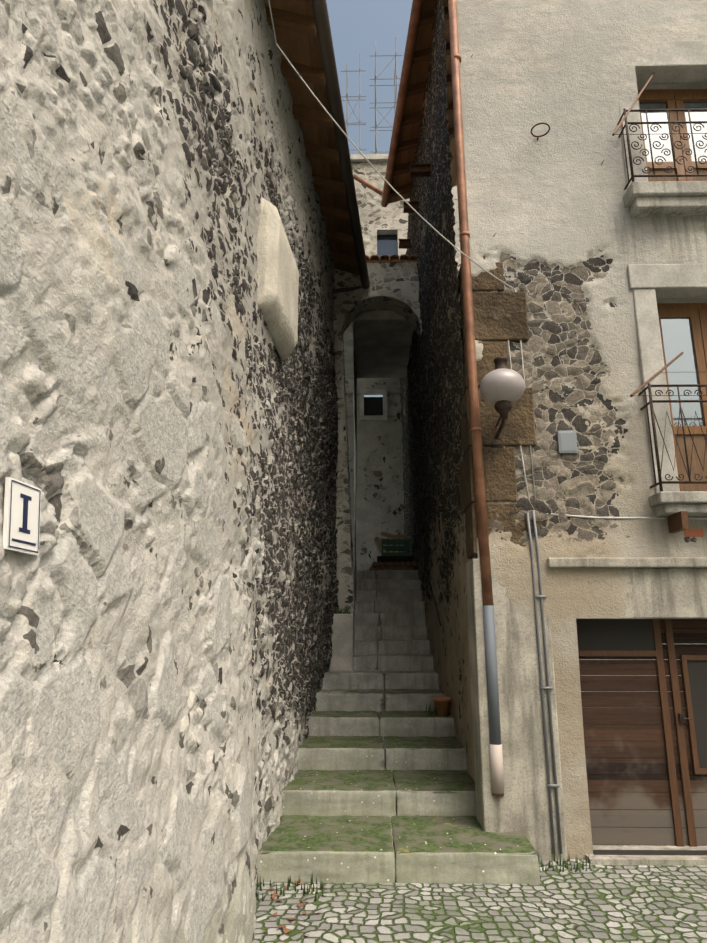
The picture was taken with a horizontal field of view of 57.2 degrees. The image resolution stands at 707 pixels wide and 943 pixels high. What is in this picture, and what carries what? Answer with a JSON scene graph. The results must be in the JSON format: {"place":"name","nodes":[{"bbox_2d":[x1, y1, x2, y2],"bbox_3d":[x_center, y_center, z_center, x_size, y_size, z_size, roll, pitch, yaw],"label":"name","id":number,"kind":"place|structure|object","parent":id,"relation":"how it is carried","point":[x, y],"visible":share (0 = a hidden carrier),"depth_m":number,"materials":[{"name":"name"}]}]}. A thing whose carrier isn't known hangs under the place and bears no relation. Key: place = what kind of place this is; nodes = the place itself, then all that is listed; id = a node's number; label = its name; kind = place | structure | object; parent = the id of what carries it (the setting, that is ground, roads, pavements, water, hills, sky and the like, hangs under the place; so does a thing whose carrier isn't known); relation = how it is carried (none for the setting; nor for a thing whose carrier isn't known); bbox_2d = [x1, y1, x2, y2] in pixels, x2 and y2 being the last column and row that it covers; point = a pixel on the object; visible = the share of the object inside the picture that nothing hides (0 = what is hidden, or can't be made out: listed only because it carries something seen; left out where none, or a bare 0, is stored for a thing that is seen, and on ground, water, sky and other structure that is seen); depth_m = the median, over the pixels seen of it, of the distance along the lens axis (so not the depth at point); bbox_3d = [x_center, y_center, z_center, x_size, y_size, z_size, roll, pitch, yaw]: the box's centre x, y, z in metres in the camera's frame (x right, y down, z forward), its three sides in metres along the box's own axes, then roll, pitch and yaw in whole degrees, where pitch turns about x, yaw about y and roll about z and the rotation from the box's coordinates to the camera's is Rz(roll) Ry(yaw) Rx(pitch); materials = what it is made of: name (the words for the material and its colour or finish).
{"place":"outdoors","nodes":[
{"label":"outdoors","id":0,"kind":"place"},
{"bbox_2d":[333,332,353,614],"bbox_3d":[-0.265,-0.082,9.458,0.540,4.240,0.040,0,-14,1],"label":"pilaster","id":1,"kind":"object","parent":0,"point":[344,576],"depth_m":9.31,"materials":[{"name":"grey stone"}]},
{"bbox_2d":[342,333,354,614],"bbox_3d":[-0.086,-0.026,9.688,0.190,4.240,0.480,0,-14,1],"label":"pilaster edge","id":2,"kind":"object","parent":1,"relation":"attached to","point":[348,476],"visible":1,"depth_m":9.56,"materials":[{"name":"grey stone"}]},
{"bbox_2d":[340,310,413,378],"bbox_3d":[0.289,-2.311,11.787,1.750,0.300,2.520,0,-14,1],"label":"archway vault","id":3,"kind":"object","parent":1,"relation":"on","point":[382,341],"depth_m":11.48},
{"bbox_2d":[353,332,356,600],"bbox_3d":[0.015,-1.241,11.530,0.040,7.200,2.520,0,-14,1],"label":"pipe","id":4,"kind":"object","parent":3,"relation":"attached to","point":[355,420],"depth_m":10.86,"materials":[{"name":"black metal"}]},
{"bbox_2d":[344,378,404,569],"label":"passage wall","id":5,"kind":"structure","parent":0,"point":[379,489],"depth_m":14.86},
{"bbox_2d":[360,389,387,420],"bbox_3d":[0.472,-1.538,15.353,0.650,0.760,0.340,0,-14,1],"label":"passage window","id":6,"kind":"structure","parent":5,"relation":"in","point":[373,408],"depth_m":15.29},
{"bbox_2d":[332,261,421,331],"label":"archway","id":7,"kind":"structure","parent":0,"point":[398,280],"depth_m":10.14,"materials":[{"name":"grey stone"}]},
{"bbox_2d":[341,295,420,335],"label":"building arch intrados","id":8,"kind":"object","parent":7,"relation":"attached to","point":[387,303],"visible":1,"depth_m":10.30,"materials":[{"name":"grey stone"}]},
{"bbox_2d":[365,254,416,262],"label":"roof tiles","id":9,"kind":"object","parent":7,"relation":"on","point":[393,258],"visible":0.21,"depth_m":10.24,"materials":[{"name":"brown tile"}]},
{"bbox_2d":[351,161,460,276],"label":"building wall","id":10,"kind":"structure","parent":0,"point":[374,215],"depth_m":13.86,"materials":[{"name":"beige stone"}]},
{"bbox_2d":[350,154,388,161],"bbox_3d":[0.392,-6.744,14.533,5.500,0.120,0.900,0,-14,1],"label":"wall cap","id":11,"kind":"object","parent":10,"relation":"on","point":[370,157],"visible":0.07,"depth_m":14.10,"materials":[{"name":"grey concrete"}]},
{"bbox_2d":[353,174,382,195],"bbox_3d":[0.348,-6.028,13.688,0.744,0.572,0.100,0,-14,1],"label":"drainpipe","id":12,"kind":"object","parent":11,"relation":"attached to","point":[367,184],"visible":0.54,"depth_m":13.66,"materials":[{"name":"orange metal"}]},
{"bbox_2d":[340,37,401,153],"bbox_3d":[0.449,-8.632,16.128,1.526,4.349,1.100,0,-14,1],"label":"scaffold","id":13,"kind":"object","parent":11,"relation":"on","point":[376,110],"visible":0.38,"depth_m":16.00,"materials":[{"name":"grey metal"}]},
{"bbox_2d":[377,230,397,259],"bbox_3d":[0.717,-4.763,13.752,0.500,0.780,0.260,0,-14,1],"label":"window","id":14,"kind":"structure","parent":10,"relation":"in","point":[387,242],"depth_m":13.88,"materials":[{"name":"blue glass"}]},
{"bbox_2d":[252,659,706,942],"bbox_3d":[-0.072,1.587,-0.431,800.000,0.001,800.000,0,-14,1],"label":"cobblestone pavement","id":15,"kind":"structure","parent":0,"point":[630,904],"depth_m":3.94,"materials":[{"name":"grey stone"}]},
{"bbox_2d":[0,0,338,942],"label":"building wall","id":16,"kind":"structure","parent":15,"relation":"on","point":[168,448],"depth_m":2.81,"materials":[{"name":"grey stone"}]},
{"bbox_2d":[3,477,40,554],"bbox_3d":[-0.948,0.131,1.858,0.030,0.200,0.162,-1,-14,4],"label":"street number plate","id":17,"kind":"object","parent":16,"relation":"attached to","point":[21,521],"visible":1,"depth_m":1.84,"materials":[{"name":"white ceramic"}]},
{"bbox_2d":[256,197,298,359],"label":"stone slab","id":18,"kind":"structure","parent":16,"relation":"attached to","point":[278,282],"depth_m":5.26,"materials":[{"name":"stone"}]},
{"bbox_2d":[264,0,359,274],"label":"roof eave","id":19,"kind":"object","parent":16,"relation":"attached to","point":[295,32],"visible":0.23,"depth_m":6.99,"materials":[{"name":"brown wood"}]},
{"bbox_2d":[311,0,369,292],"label":"gutter","id":20,"kind":"object","parent":19,"relation":"attached to","point":[321,19],"visible":0.75,"depth_m":6.92,"materials":[{"name":"black metal"}]},
{"bbox_2d":[261,879,325,942],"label":"dead leaves","id":21,"kind":"object","parent":15,"relation":"on","point":[273,896],"visible":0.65,"depth_m":3.95,"materials":[{"name":"brown plant"}]},
{"bbox_2d":[256,570,539,883],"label":"alley steps","id":22,"kind":"structure","parent":15,"relation":"on","point":[380,788],"depth_m":5.52,"materials":[{"name":"stone"}]},
{"bbox_2d":[329,614,354,670],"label":"stone block","id":23,"kind":"structure","parent":22,"relation":"on","point":[342,639],"depth_m":8.43,"materials":[{"name":"grey stone"}]},
{"bbox_2d":[334,607,351,613],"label":"plants","id":24,"kind":"object","parent":23,"relation":"on","point":[341,612],"visible":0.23,"depth_m":8.66,"materials":[{"name":"green plant"}]},
{"bbox_2d":[369,531,416,570],"bbox_3d":[0.706,1.468,11.825,0.846,0.755,0.470,0,-14,1],"label":"stair head clutter","id":25,"kind":"object","parent":22,"relation":"on","point":[399,560],"visible":0.92,"depth_m":11.64,"materials":[{"name":"green"}]},
{"bbox_2d":[433,697,450,715],"bbox_3d":[0.954,2.526,6.963,0.200,0.185,0.200,0,-14,1],"label":"flower pot","id":26,"kind":"object","parent":22,"relation":"on","point":[441,704],"visible":0.96,"depth_m":6.90,"materials":[{"name":"brown ceramic"}]},
{"bbox_2d":[255,703,590,901],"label":"weeds","id":27,"kind":"object","parent":15,"relation":"on","point":[551,865],"visible":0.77,"depth_m":4.33,"materials":[{"name":"green plant"}]},
{"bbox_2d":[400,0,476,781],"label":"alley wall","id":28,"kind":"structure","parent":15,"relation":"on","point":[432,386],"depth_m":7.51,"materials":[{"name":"grey stone"}]},
{"bbox_2d":[399,163,430,248],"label":"wooden beams","id":29,"kind":"structure","parent":28,"relation":"attached to","point":[420,170],"depth_m":8.39,"materials":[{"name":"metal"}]},
{"bbox_2d":[388,0,456,203],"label":"roof eave","id":30,"kind":"object","parent":28,"relation":"attached to","point":[401,184],"visible":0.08,"depth_m":9.08,"materials":[{"name":"brown wood"}]},
{"bbox_2d":[381,0,422,206],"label":"gutter","id":31,"kind":"object","parent":30,"relation":"attached to","point":[415,15],"visible":1,"depth_m":8.57,"materials":[{"name":"brown metal"}]},
{"bbox_2d":[412,507,441,625],"bbox_3d":[1.043,1.238,9.676,0.042,2.117,3.712,0,-14,1],"label":"handrail","id":32,"kind":"object","parent":28,"relation":"attached to","point":[426,567],"visible":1,"depth_m":9.25,"materials":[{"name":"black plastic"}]},
{"bbox_2d":[456,0,706,858],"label":"building facade","id":33,"kind":"structure","parent":15,"relation":"on","point":[568,242],"depth_m":5.98,"materials":[{"name":"beige paint"}]},
{"bbox_2d":[448,0,504,796],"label":"drainpipe","id":34,"kind":"object","parent":33,"relation":"attached to","point":[496,768],"visible":1,"depth_m":5.54,"materials":[{"name":"brown metal"}]},
{"bbox_2d":[457,262,541,558],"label":"stone quoins","id":35,"kind":"object","parent":33,"relation":"attached to","point":[500,316],"visible":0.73,"depth_m":5.64,"materials":[{"name":"brown stone"}]},
{"bbox_2d":[480,356,524,447],"bbox_3d":[1.263,-0.573,5.411,0.368,0.742,0.539,-6,-15,22],"label":"wall lamp","id":36,"kind":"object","parent":33,"relation":"attached to","point":[502,387],"depth_m":5.26,"materials":[{"name":"glass"}]},
{"bbox_2d":[471,54,603,236],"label":"building hooks","id":37,"kind":"object","parent":33,"relation":"attached to","point":[535,125],"visible":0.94,"depth_m":6.23,"materials":[{"name":"metal"}]},
{"bbox_2d":[508,340,706,853],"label":"conduit pipes","id":38,"kind":"object","parent":33,"relation":"attached to","point":[548,688],"visible":0.9,"depth_m":5.10,"materials":[{"name":"grey metal"}]},
{"bbox_2d":[268,0,535,499],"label":"overhead wire","id":39,"kind":"object","parent":38,"relation":"attached to","point":[405,201],"visible":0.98,"depth_m":5.47,"materials":[{"name":"grey"}]},
{"bbox_2d":[576,619,706,846],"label":"garage door","id":40,"kind":"structure","parent":33,"relation":"in","point":[646,760],"depth_m":5.19,"materials":[{"name":"brown wood"}]},
{"bbox_2d":[612,72,706,532],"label":"balcony clothes arms","id":41,"kind":"object","parent":33,"relation":"attached to","point":[678,522],"visible":0.9,"depth_m":5.28},
{"bbox_2d":[612,41,706,493],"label":"building window surrounds","id":42,"kind":"object","parent":33,"relation":"attached to","point":[649,284],"visible":0.42,"depth_m":5.89,"materials":[{"name":"grey stone"}]},
{"bbox_2d":[623,181,706,217],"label":"balcony slab","id":43,"kind":"structure","parent":33,"relation":"attached to","point":[663,199],"depth_m":5.92,"materials":[{"name":"grey concrete"}]},
{"bbox_2d":[617,108,706,189],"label":"balcony railing","id":44,"kind":"object","parent":43,"relation":"on","point":[690,122],"visible":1,"depth_m":6.07,"materials":[{"name":"black metal"}]},
{"bbox_2d":[637,83,706,181],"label":"balcony door","id":45,"kind":"structure","parent":33,"relation":"in","point":[651,96],"depth_m":6.62,"materials":[{"name":"brown wood"}]},
{"bbox_2d":[638,383,706,491],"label":"balcony railing","id":46,"kind":"object","parent":33,"relation":"attached to","point":[651,402],"visible":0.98,"depth_m":5.40,"materials":[{"name":"metal"}]},
{"bbox_2d":[649,491,706,516],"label":"balcony slab","id":47,"kind":"structure","parent":33,"relation":"attached to","point":[691,503],"depth_m":5.24,"materials":[{"name":"grey concrete"}]},
{"bbox_2d":[656,299,706,490],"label":"balcony door","id":48,"kind":"structure","parent":33,"relation":"in","point":[683,324],"depth_m":5.99,"materials":[{"name":"brown wood"}]},
{"bbox_2d":[684,529,703,536],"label":"building bricks","id":49,"kind":"object","parent":33,"relation":"attached to","point":[693,533],"visible":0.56,"depth_m":5.37,"materials":[{"name":"orange brick"}]},
{"bbox_2d":[466,557,706,860],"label":"concrete wall","id":50,"kind":"structure","parent":15,"relation":"on","point":[669,587],"depth_m":5.10,"materials":[{"name":"beige concrete"}]},
{"bbox_2d":[585,845,706,864],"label":"door threshold","id":51,"kind":"object","parent":15,"relation":"on","point":[635,855],"visible":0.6,"depth_m":4.78,"materials":[{"name":"stone"}]},
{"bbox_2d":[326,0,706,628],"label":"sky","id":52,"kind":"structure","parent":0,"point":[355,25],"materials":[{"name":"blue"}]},
{"bbox_2d":[556,431,577,453],"bbox_3d":[1.841,-0.250,5.590,0.160,0.200,0.060,0,-14,1],"label":"junction box","id":53,"kind":"object","parent":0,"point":[567,441],"visible":0.98,"depth_m":5.56,"materials":[{"name":"grey plastic"}]}
]}

